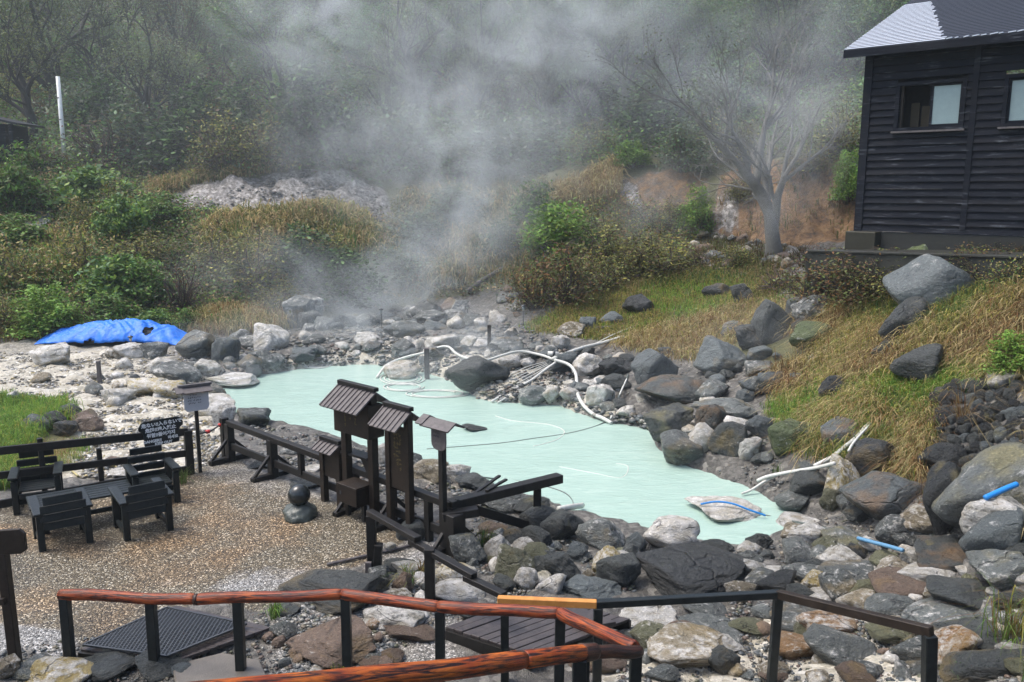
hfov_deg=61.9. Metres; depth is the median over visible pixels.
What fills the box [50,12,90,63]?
bare tree
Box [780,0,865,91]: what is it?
leafy tree
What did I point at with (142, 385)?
rock
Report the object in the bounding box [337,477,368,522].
donation box
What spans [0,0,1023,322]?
undergrowth
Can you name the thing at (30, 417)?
rock
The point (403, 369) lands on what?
rock
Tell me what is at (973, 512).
rock
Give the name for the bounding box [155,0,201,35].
bare tree
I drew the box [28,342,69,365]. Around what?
rock
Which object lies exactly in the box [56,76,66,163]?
white pole
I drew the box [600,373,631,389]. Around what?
rock
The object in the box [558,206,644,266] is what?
shrub
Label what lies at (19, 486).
garden chair
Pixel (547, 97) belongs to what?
bare tree
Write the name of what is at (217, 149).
shrub
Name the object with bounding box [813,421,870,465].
hose
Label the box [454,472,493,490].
rock
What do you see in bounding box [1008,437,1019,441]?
cobble
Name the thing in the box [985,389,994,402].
cobble
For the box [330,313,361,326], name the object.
rock
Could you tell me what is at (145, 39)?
shrub
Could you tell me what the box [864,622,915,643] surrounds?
rock
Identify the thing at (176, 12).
bare tree
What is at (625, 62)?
shrub
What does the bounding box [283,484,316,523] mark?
stone ornament
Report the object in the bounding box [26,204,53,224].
path
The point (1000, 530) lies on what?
rock
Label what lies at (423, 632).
rock
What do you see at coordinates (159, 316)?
shrub
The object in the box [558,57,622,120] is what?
shrub
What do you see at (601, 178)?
grass
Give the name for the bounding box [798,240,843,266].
shrub
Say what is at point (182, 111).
shrub
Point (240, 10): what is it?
leafy tree
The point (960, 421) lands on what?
cobble
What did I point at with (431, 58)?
leafy tree
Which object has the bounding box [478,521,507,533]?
rock
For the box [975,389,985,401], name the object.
cobble
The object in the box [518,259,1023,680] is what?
grass
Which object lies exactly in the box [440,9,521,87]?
leafy tree
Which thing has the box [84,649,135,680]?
rock
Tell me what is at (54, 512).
garden chair
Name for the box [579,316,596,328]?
rock
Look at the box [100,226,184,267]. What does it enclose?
shrub
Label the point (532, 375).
tube
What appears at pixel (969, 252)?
shrub
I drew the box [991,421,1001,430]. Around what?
cobble
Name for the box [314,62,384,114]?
shrub
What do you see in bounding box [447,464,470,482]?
rock
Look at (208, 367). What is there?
rock
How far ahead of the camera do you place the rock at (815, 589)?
10.56 m
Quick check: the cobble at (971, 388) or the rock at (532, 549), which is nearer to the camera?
the rock at (532, 549)
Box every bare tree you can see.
[0,0,27,87]
[0,0,86,144]
[0,0,133,118]
[0,21,20,97]
[35,0,141,93]
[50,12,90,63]
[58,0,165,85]
[86,0,190,118]
[131,28,210,116]
[135,0,202,38]
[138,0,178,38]
[141,3,148,18]
[142,0,220,115]
[143,0,205,51]
[147,24,213,117]
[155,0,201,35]
[159,0,237,79]
[193,0,241,68]
[247,0,350,53]
[297,0,308,17]
[302,0,340,34]
[339,0,395,76]
[345,0,466,122]
[347,0,383,38]
[351,33,430,149]
[388,0,441,79]
[419,0,525,104]
[438,0,541,116]
[440,9,519,122]
[459,43,531,84]
[510,50,574,151]
[517,8,587,135]
[526,0,641,120]
[537,37,625,138]
[565,0,689,107]
[578,0,861,256]
[581,0,693,105]
[619,0,710,73]
[662,9,720,87]
[701,0,764,70]
[733,0,809,100]
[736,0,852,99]
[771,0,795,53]
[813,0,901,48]
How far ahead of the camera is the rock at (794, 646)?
9.19 m
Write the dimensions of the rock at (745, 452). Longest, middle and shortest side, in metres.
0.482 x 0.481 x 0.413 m
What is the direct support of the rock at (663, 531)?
on the ground at (232, 530)
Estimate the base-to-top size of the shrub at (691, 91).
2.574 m
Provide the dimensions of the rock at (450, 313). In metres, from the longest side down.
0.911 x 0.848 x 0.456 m
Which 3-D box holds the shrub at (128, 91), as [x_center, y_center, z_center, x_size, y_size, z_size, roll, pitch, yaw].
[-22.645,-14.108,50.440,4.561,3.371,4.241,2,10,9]
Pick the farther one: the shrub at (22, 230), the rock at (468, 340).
the shrub at (22, 230)
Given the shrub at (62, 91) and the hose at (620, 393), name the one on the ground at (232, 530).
the shrub at (62, 91)
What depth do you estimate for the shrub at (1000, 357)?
14.23 m
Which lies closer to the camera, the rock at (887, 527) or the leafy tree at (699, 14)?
the rock at (887, 527)
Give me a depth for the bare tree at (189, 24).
50.65 m
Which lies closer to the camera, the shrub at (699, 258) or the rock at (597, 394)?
the rock at (597, 394)
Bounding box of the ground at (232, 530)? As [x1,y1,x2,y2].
[0,0,1023,681]
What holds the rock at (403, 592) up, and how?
on the ground at (232, 530)
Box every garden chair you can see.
[7,450,63,515]
[27,487,93,551]
[107,477,173,540]
[122,444,180,502]
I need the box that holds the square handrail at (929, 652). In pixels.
[497,589,937,681]
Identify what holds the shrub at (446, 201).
on the ground at (232, 530)
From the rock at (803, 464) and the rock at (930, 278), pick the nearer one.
the rock at (803, 464)
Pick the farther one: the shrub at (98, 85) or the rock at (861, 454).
the shrub at (98, 85)
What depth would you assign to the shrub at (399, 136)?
43.74 m
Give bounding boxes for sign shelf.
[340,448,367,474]
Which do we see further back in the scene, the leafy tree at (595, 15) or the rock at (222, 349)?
the leafy tree at (595, 15)
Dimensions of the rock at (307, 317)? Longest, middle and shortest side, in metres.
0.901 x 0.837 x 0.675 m
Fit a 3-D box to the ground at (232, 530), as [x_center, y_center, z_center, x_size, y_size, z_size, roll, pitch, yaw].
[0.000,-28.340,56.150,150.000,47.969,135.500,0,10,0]
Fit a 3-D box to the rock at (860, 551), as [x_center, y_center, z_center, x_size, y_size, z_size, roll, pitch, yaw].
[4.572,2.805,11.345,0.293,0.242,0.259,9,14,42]
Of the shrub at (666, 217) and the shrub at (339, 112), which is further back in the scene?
the shrub at (339, 112)
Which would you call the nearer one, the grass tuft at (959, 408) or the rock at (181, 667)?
the rock at (181, 667)
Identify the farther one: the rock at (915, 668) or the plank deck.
the plank deck
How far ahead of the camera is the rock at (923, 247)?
19.88 m
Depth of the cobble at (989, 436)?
13.17 m
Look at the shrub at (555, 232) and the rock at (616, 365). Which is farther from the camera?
the shrub at (555, 232)
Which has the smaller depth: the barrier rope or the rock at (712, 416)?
the barrier rope
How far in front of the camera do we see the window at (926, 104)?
19.50 m
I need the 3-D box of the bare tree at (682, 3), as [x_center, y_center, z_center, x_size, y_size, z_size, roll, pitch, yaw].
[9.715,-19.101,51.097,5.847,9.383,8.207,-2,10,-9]
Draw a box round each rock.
[0,653,20,679]
[11,652,50,680]
[20,413,48,431]
[25,656,93,681]
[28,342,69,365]
[44,410,66,429]
[53,420,78,436]
[59,403,81,419]
[72,408,97,420]
[74,414,104,431]
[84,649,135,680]
[100,388,137,403]
[105,464,143,476]
[112,342,143,358]
[126,377,167,395]
[134,646,191,681]
[139,341,169,358]
[146,357,174,373]
[150,361,201,383]
[150,380,185,399]
[171,662,191,675]
[175,330,219,358]
[189,393,235,415]
[194,358,220,375]
[205,372,259,385]
[208,387,225,393]
[210,403,235,425]
[211,336,240,361]
[228,329,249,338]
[236,407,270,425]
[237,354,262,368]
[239,335,253,347]
[246,457,283,468]
[248,349,278,368]
[253,322,289,350]
[269,621,297,640]
[277,602,300,615]
[278,568,390,614]
[279,447,296,454]
[282,294,323,328]
[285,614,375,667]
[289,351,314,361]
[290,475,319,487]
[292,347,317,353]
[298,311,321,327]
[302,333,326,345]
[305,464,319,472]
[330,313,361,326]
[354,331,383,345]
[356,312,380,326]
[356,650,380,665]
[358,655,381,665]
[363,605,426,630]
[366,617,379,629]
[368,564,388,577]
[378,443,384,463]
[381,648,404,662]
[383,324,392,332]
[383,360,421,379]
[383,542,395,551]
[383,623,434,642]
[384,558,412,571]
[387,588,411,596]
[391,320,425,336]
[391,338,414,355]
[391,560,422,573]
[391,571,414,591]
[393,343,403,350]
[395,519,424,539]
[405,307,413,317]
[410,299,441,322]
[410,309,447,322]
[413,452,421,463]
[414,459,448,483]
[423,319,447,330]
[424,334,458,349]
[426,346,449,357]
[435,562,476,583]
[435,578,484,602]
[440,297,455,311]
[443,309,464,318]
[445,355,509,391]
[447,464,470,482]
[448,533,486,563]
[451,300,468,312]
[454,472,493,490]
[460,335,477,345]
[460,615,474,618]
[462,423,486,430]
[463,313,481,325]
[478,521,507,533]
[482,494,524,513]
[484,534,505,555]
[485,555,496,562]
[487,337,516,349]
[492,573,516,590]
[494,543,534,578]
[498,341,523,353]
[498,354,520,369]
[502,527,521,543]
[511,536,533,549]
[512,496,549,512]
[513,567,537,590]
[514,349,540,358]
[518,385,545,405]
[519,504,555,526]
[520,525,552,545]
[524,542,549,556]
[534,555,544,571]
[535,573,566,593]
[540,508,583,540]
[542,384,561,403]
[542,551,580,581]
[546,351,577,373]
[551,334,570,348]
[557,321,585,336]
[559,387,578,400]
[562,574,621,598]
[566,541,588,559]
[568,643,626,673]
[571,352,601,376]
[571,535,582,541]
[572,552,591,562]
[574,347,594,355]
[575,518,625,549]
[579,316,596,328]
[582,568,594,576]
[585,384,614,405]
[592,545,619,571]
[596,552,641,586]
[598,357,631,374]
[599,311,622,323]
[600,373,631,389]
[604,626,636,643]
[619,605,676,626]
[622,293,653,313]
[622,543,640,561]
[625,532,647,551]
[629,620,664,648]
[630,348,678,383]
[634,374,704,403]
[636,542,748,594]
[643,402,693,442]
[643,515,699,547]
[643,663,680,681]
[647,621,723,667]
[660,429,703,465]
[668,620,691,623]
[678,612,743,645]
[682,602,726,616]
[684,496,761,522]
[688,422,713,451]
[691,397,757,417]
[693,335,746,372]
[694,404,728,429]
[695,379,729,398]
[701,283,729,295]
[701,539,734,550]
[707,421,748,456]
[708,645,740,674]
[722,633,743,651]
[724,415,751,434]
[724,580,756,602]
[728,617,761,636]
[729,283,753,302]
[733,324,760,349]
[736,540,762,554]
[738,378,760,393]
[738,436,762,459]
[738,550,763,562]
[742,376,761,395]
[743,558,766,573]
[744,360,772,376]
[745,415,772,438]
[745,533,773,548]
[745,566,773,589]
[746,345,771,360]
[750,299,792,344]
[754,569,796,589]
[757,371,784,394]
[757,661,791,678]
[758,671,788,681]
[765,565,779,571]
[767,418,800,455]
[767,630,813,660]
[769,602,817,631]
[774,489,809,510]
[776,511,819,526]
[779,561,817,579]
[780,522,799,538]
[782,536,812,563]
[785,296,804,315]
[786,520,824,542]
[786,583,814,595]
[789,321,831,348]
[789,470,825,495]
[790,295,832,319]
[791,317,814,331]
[793,421,818,439]
[793,622,806,634]
[795,461,819,470]
[796,610,857,632]
[800,569,822,587]
[803,623,876,665]
[804,558,822,564]
[805,313,818,319]
[810,586,820,591]
[810,590,831,600]
[811,535,837,547]
[815,544,861,561]
[817,559,873,572]
[818,375,845,397]
[818,566,856,601]
[819,488,839,511]
[820,416,861,445]
[820,525,861,545]
[823,453,859,493]
[834,660,876,681]
[835,588,875,608]
[836,494,852,511]
[838,471,923,520]
[842,505,869,521]
[845,438,897,476]
[846,542,866,558]
[849,579,873,592]
[851,569,870,579]
[855,658,882,677]
[858,535,878,551]
[863,593,913,615]
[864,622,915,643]
[868,566,925,595]
[869,549,899,566]
[871,339,894,355]
[875,514,909,544]
[875,555,907,569]
[878,296,925,340]
[882,253,975,313]
[889,343,943,381]
[889,635,920,660]
[892,533,914,545]
[897,562,955,581]
[899,503,933,533]
[900,547,916,563]
[901,599,973,630]
[905,660,920,675]
[907,244,927,249]
[914,535,965,571]
[917,442,966,469]
[922,461,960,534]
[923,587,930,597]
[925,534,958,544]
[926,575,989,609]
[931,442,1023,528]
[931,617,1003,649]
[934,624,982,669]
[939,648,1023,681]
[958,505,1022,552]
[959,496,1023,533]
[965,549,1023,591]
[984,368,1022,388]
[992,589,1023,608]
[994,642,1023,648]
[1003,657,1023,675]
[1005,543,1023,554]
[1013,572,1023,585]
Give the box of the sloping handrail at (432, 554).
[365,509,506,599]
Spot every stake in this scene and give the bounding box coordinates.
[474,475,500,491]
[485,478,507,491]
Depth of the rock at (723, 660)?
8.98 m
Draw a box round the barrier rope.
[200,423,220,433]
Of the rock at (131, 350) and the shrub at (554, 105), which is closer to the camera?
the rock at (131, 350)
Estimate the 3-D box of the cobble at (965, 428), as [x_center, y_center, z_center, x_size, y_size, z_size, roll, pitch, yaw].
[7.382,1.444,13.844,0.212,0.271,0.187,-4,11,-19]
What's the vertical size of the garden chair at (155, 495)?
0.816 m
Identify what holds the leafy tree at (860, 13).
on the ground at (232, 530)
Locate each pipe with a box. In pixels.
[327,544,410,565]
[551,336,624,360]
[556,503,584,509]
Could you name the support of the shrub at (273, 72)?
on the ground at (232, 530)
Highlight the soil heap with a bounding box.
[76,327,153,344]
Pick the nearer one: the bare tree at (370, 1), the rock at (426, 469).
the rock at (426, 469)
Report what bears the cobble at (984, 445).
on the ground at (232, 530)
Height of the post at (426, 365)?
1.097 m
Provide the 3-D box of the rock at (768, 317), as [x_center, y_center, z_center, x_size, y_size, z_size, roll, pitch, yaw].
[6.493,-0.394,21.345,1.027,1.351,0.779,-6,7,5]
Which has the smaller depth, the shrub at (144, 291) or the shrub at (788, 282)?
the shrub at (788, 282)
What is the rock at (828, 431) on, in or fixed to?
on the ground at (232, 530)
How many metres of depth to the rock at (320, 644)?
9.21 m
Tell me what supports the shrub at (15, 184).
on the ground at (232, 530)
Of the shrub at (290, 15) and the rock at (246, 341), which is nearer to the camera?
the rock at (246, 341)
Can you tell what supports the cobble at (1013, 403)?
on the ground at (232, 530)
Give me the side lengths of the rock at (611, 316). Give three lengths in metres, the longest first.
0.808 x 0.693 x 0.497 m
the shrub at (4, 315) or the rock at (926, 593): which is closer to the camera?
the rock at (926, 593)
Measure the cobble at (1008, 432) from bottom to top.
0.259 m
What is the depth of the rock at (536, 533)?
12.13 m
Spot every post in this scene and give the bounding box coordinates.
[96,361,102,383]
[424,348,429,378]
[487,325,490,347]
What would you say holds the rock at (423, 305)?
on the ground at (232, 530)
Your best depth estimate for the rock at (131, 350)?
25.44 m
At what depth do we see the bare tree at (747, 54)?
56.10 m
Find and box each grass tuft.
[179,464,196,484]
[260,603,304,619]
[387,562,423,587]
[409,557,437,574]
[469,523,502,546]
[772,460,781,472]
[886,377,1004,446]
[905,572,1023,672]
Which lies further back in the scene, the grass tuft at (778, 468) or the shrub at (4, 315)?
the shrub at (4, 315)
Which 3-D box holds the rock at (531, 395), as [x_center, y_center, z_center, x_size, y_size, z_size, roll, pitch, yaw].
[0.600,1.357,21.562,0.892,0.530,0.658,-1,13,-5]
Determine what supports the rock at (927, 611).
on the ground at (232, 530)
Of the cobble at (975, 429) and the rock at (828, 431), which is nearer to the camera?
the cobble at (975, 429)
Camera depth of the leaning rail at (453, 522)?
12.22 m
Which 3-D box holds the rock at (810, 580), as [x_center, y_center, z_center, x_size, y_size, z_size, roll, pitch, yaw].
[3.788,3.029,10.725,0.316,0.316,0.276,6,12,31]
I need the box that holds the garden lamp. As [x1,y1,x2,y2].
[521,304,525,324]
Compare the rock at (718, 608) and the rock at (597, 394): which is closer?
the rock at (718, 608)
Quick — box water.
[222,365,800,543]
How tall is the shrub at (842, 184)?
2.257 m
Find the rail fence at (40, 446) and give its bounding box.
[0,428,194,507]
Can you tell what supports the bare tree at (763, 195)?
on the ground at (232, 530)
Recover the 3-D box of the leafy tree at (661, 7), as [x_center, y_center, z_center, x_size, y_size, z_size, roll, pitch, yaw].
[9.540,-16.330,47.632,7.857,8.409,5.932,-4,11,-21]
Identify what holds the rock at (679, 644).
on the ground at (232, 530)
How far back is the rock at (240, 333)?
27.56 m
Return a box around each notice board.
[311,435,343,507]
[319,379,388,512]
[368,400,418,530]
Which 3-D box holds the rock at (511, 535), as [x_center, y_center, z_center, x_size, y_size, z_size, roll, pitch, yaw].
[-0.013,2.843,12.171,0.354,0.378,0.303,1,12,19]
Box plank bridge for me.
[78,605,269,667]
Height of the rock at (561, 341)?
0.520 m
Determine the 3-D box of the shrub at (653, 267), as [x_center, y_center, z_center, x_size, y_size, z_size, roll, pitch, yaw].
[5.534,-3.162,30.801,3.715,1.999,3.708,6,12,29]
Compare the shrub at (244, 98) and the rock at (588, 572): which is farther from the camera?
the shrub at (244, 98)
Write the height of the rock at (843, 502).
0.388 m
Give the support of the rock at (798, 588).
on the ground at (232, 530)
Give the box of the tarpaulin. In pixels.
[34,318,186,344]
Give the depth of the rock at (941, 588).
9.20 m
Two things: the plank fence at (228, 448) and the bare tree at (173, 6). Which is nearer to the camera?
the plank fence at (228, 448)
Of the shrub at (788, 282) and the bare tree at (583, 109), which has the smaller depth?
the shrub at (788, 282)
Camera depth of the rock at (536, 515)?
12.80 m
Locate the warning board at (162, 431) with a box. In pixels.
[138,416,182,446]
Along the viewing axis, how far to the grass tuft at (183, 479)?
14.66 m
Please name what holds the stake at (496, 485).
on the leaning rail at (453, 522)
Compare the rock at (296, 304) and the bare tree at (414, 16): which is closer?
the rock at (296, 304)
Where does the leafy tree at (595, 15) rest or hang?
on the ground at (232, 530)
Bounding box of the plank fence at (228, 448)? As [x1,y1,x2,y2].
[208,417,475,553]
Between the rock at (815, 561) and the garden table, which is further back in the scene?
the garden table
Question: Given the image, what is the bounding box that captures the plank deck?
[445,595,630,669]
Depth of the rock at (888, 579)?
9.80 m
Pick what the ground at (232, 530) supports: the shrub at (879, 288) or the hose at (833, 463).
the shrub at (879, 288)
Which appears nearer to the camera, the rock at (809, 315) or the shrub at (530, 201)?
the rock at (809, 315)
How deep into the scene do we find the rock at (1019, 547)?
9.63 m
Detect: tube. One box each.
[515,364,547,381]
[517,365,548,383]
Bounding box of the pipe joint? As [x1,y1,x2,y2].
[547,350,558,356]
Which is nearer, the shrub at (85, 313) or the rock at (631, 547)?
the rock at (631, 547)
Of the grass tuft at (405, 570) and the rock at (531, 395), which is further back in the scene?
the rock at (531, 395)
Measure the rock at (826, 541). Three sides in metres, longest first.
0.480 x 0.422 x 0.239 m
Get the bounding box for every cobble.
[928,391,939,405]
[928,415,938,426]
[934,386,941,391]
[934,426,944,435]
[937,408,951,426]
[938,390,953,405]
[938,432,949,442]
[941,382,949,390]
[941,405,951,410]
[944,425,955,433]
[947,413,956,424]
[947,434,960,444]
[948,389,963,402]
[949,378,960,389]
[951,406,961,413]
[954,425,961,434]
[956,415,964,424]
[958,423,974,433]
[958,433,968,442]
[959,393,967,402]
[959,456,965,466]
[960,378,974,392]
[962,392,974,403]
[963,453,976,462]
[964,414,977,424]
[964,444,972,453]
[966,432,980,443]
[967,380,978,392]
[969,398,983,412]
[970,426,979,433]
[970,441,980,452]
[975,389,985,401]
[976,412,985,424]
[977,433,985,441]
[978,377,989,389]
[979,422,991,432]
[980,403,991,411]
[980,441,992,450]
[984,411,996,422]
[984,431,994,442]
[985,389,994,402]
[987,400,998,413]
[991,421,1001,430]
[993,387,1005,400]
[993,427,1006,443]
[994,413,1005,421]
[997,399,1008,412]
[1000,407,1013,419]
[1003,388,1016,400]
[1005,416,1021,429]
[1005,427,1018,440]
[1008,399,1019,406]
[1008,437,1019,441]
[1009,380,1023,393]
[1011,406,1023,418]
[1013,430,1023,439]
[1019,419,1023,429]
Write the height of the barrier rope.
0.116 m
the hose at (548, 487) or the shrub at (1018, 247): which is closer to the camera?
the hose at (548, 487)
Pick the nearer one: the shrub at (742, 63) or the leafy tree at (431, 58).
the leafy tree at (431, 58)
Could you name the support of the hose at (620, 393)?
on the rubble at (494, 391)
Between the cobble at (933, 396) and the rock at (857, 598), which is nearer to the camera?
the rock at (857, 598)
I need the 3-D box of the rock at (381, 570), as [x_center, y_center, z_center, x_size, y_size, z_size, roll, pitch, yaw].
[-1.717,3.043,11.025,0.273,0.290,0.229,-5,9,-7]
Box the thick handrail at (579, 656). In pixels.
[190,642,600,681]
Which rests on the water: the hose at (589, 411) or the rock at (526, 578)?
the hose at (589, 411)
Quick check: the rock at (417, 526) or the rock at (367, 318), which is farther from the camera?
the rock at (367, 318)
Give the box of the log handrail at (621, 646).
[57,589,643,681]
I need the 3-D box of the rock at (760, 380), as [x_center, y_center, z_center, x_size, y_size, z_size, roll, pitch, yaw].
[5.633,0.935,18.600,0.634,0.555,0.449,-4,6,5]
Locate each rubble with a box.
[0,173,1023,681]
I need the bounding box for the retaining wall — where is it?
[804,248,1023,302]
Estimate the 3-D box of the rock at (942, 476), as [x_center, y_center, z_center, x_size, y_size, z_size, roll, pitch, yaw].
[5.617,2.111,11.027,0.564,1.170,0.594,6,12,29]
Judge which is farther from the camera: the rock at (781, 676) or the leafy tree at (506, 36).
the leafy tree at (506, 36)
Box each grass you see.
[0,150,854,343]
[0,386,108,490]
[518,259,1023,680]
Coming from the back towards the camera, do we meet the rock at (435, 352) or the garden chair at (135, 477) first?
the rock at (435, 352)
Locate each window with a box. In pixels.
[890,74,997,159]
[997,73,1023,128]
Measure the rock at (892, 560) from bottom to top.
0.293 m
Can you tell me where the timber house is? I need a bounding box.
[843,0,1023,251]
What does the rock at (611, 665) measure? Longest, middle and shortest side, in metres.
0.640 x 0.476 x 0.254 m
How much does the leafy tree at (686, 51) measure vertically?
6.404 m
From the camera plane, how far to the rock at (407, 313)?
31.24 m
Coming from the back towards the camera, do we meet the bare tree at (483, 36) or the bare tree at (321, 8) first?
the bare tree at (321, 8)
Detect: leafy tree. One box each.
[0,0,80,98]
[18,0,89,35]
[90,17,152,80]
[148,0,210,27]
[176,0,269,98]
[198,0,366,106]
[200,0,256,56]
[215,0,355,122]
[325,0,397,82]
[328,0,387,16]
[361,0,491,115]
[376,7,450,107]
[412,0,465,26]
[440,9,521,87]
[478,1,577,67]
[503,0,651,86]
[508,0,611,124]
[525,6,600,76]
[532,0,625,81]
[532,0,644,88]
[616,0,750,104]
[639,0,731,97]
[657,0,734,31]
[668,0,759,85]
[704,0,773,79]
[705,0,796,65]
[731,0,816,76]
[778,0,831,53]
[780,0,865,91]
[795,0,909,62]
[796,0,901,38]
[799,0,872,77]
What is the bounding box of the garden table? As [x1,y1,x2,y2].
[26,479,131,533]
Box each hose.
[301,360,330,368]
[376,345,551,377]
[380,374,425,384]
[383,383,424,391]
[405,389,469,397]
[427,422,604,448]
[485,477,573,503]
[491,361,555,402]
[497,416,564,445]
[554,359,612,424]
[559,463,628,477]
[606,374,628,422]
[610,378,626,418]
[700,501,765,515]
[741,476,777,494]
[756,461,835,481]
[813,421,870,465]
[847,425,868,451]
[856,536,904,552]
[983,481,1018,499]
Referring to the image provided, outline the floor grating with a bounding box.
[82,606,246,656]
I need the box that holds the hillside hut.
[0,117,44,167]
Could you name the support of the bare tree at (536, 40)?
on the ground at (232, 530)
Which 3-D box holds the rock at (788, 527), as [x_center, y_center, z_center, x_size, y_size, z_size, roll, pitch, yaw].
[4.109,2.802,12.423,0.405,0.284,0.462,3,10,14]
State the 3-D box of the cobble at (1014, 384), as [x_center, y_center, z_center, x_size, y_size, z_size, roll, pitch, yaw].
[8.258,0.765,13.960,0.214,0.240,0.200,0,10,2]
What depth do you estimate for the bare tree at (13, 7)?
59.78 m
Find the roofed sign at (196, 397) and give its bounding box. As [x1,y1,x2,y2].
[172,381,212,472]
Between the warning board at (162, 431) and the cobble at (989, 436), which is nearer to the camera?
the cobble at (989, 436)
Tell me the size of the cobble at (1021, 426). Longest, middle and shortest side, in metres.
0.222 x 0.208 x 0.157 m
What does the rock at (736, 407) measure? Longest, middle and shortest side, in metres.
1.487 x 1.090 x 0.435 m
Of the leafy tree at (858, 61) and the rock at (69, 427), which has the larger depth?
the leafy tree at (858, 61)
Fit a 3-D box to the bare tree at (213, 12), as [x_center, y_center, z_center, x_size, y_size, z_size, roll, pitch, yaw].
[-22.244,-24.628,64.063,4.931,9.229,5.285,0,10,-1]
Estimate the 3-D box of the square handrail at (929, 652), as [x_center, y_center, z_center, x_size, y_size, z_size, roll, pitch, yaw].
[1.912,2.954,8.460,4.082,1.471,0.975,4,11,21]
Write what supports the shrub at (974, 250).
on the ground at (232, 530)
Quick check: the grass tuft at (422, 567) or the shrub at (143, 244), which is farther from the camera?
the shrub at (143, 244)
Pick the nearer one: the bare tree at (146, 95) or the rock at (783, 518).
the rock at (783, 518)
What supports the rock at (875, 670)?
on the ground at (232, 530)
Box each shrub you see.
[0,61,48,105]
[0,139,54,213]
[0,211,54,248]
[0,227,71,295]
[0,280,90,338]
[0,286,32,337]
[4,151,49,175]
[5,143,66,170]
[14,93,51,125]
[35,73,93,121]
[38,162,143,210]
[40,53,95,87]
[45,219,130,278]
[47,75,102,129]
[47,191,104,231]
[50,113,147,168]
[61,45,132,95]
[65,65,136,138]
[68,250,163,300]
[73,306,109,323]
[76,291,148,322]
[77,173,142,223]
[83,92,173,164]
[89,189,164,239]
[93,13,133,48]
[98,105,158,160]
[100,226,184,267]
[104,72,163,120]
[114,77,167,119]
[115,255,184,307]
[119,96,180,157]
[129,23,170,79]
[129,69,257,165]
[134,190,191,224]
[135,307,176,324]
[143,43,215,83]
[149,252,217,312]
[159,104,250,151]
[161,307,202,331]
[177,94,268,172]
[178,37,208,71]
[179,82,225,104]
[181,58,239,102]
[183,218,254,273]
[191,94,249,152]
[199,85,264,126]
[202,79,265,144]
[206,223,303,288]
[224,46,272,82]
[225,101,308,167]
[248,274,313,317]
[256,52,368,166]
[257,61,287,91]
[257,218,343,288]
[269,6,313,39]
[294,242,399,308]
[302,48,368,97]
[306,85,365,133]
[308,220,370,266]
[312,9,352,59]
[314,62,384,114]
[327,25,374,91]
[327,94,392,166]
[349,0,391,23]
[358,94,441,171]
[362,239,437,288]
[368,49,442,108]
[376,205,451,249]
[403,0,452,52]
[417,177,495,223]
[419,98,519,173]
[424,65,506,120]
[448,0,500,28]
[470,215,528,258]
[478,0,510,28]
[483,100,581,168]
[498,252,567,313]
[503,196,606,269]
[504,176,568,229]
[521,93,573,119]
[522,238,624,309]
[534,80,584,110]
[552,115,621,158]
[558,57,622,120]
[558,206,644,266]
[567,240,629,295]
[594,230,666,282]
[611,58,695,144]
[612,42,643,77]
[613,138,656,167]
[613,225,716,279]
[636,51,692,105]
[641,55,693,97]
[651,113,729,172]
[651,192,688,228]
[670,79,755,120]
[671,181,718,233]
[672,245,724,267]
[677,46,763,130]
[692,98,770,162]
[710,39,752,78]
[710,243,762,268]
[721,173,752,200]
[738,52,801,96]
[751,244,844,307]
[753,257,802,292]
[775,139,836,172]
[782,242,823,266]
[784,36,837,90]
[785,253,840,303]
[796,249,882,312]
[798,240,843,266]
[801,90,861,158]
[818,51,862,79]
[820,245,898,303]
[827,145,858,204]
[829,53,864,77]
[840,71,863,108]
[857,254,905,301]
[941,242,1014,287]
[948,245,988,252]
[963,250,1023,293]
[977,327,1023,374]
[985,242,1023,251]
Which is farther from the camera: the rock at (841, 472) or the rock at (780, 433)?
the rock at (780, 433)
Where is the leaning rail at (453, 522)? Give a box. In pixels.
[441,472,562,557]
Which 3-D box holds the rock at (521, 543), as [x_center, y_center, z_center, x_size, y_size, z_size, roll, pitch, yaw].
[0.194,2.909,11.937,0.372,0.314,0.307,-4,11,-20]
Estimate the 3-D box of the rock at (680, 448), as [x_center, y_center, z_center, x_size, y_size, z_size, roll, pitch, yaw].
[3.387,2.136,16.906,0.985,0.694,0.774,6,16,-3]
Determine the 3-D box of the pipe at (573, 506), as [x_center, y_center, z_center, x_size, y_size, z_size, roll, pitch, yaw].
[0.992,2.752,14.121,0.146,0.278,0.802,7,12,34]
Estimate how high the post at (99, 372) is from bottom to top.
0.778 m
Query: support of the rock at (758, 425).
on the ground at (232, 530)
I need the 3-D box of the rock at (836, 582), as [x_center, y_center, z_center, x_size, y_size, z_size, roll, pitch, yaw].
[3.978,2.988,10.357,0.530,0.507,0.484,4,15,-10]
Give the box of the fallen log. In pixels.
[466,266,504,293]
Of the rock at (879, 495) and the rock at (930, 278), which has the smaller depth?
the rock at (879, 495)
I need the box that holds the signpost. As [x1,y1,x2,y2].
[0,528,27,661]
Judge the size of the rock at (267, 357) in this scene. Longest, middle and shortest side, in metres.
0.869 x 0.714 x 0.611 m
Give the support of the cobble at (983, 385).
on the ground at (232, 530)
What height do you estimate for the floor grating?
0.037 m
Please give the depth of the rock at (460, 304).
31.19 m
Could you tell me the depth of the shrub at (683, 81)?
51.65 m
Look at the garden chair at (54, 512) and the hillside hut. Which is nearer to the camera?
the garden chair at (54, 512)
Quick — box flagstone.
[173,653,265,681]
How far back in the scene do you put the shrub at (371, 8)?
73.13 m
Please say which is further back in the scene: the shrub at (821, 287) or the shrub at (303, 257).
the shrub at (303, 257)
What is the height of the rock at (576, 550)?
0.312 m
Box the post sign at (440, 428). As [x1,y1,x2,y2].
[415,414,464,545]
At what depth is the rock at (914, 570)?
9.94 m

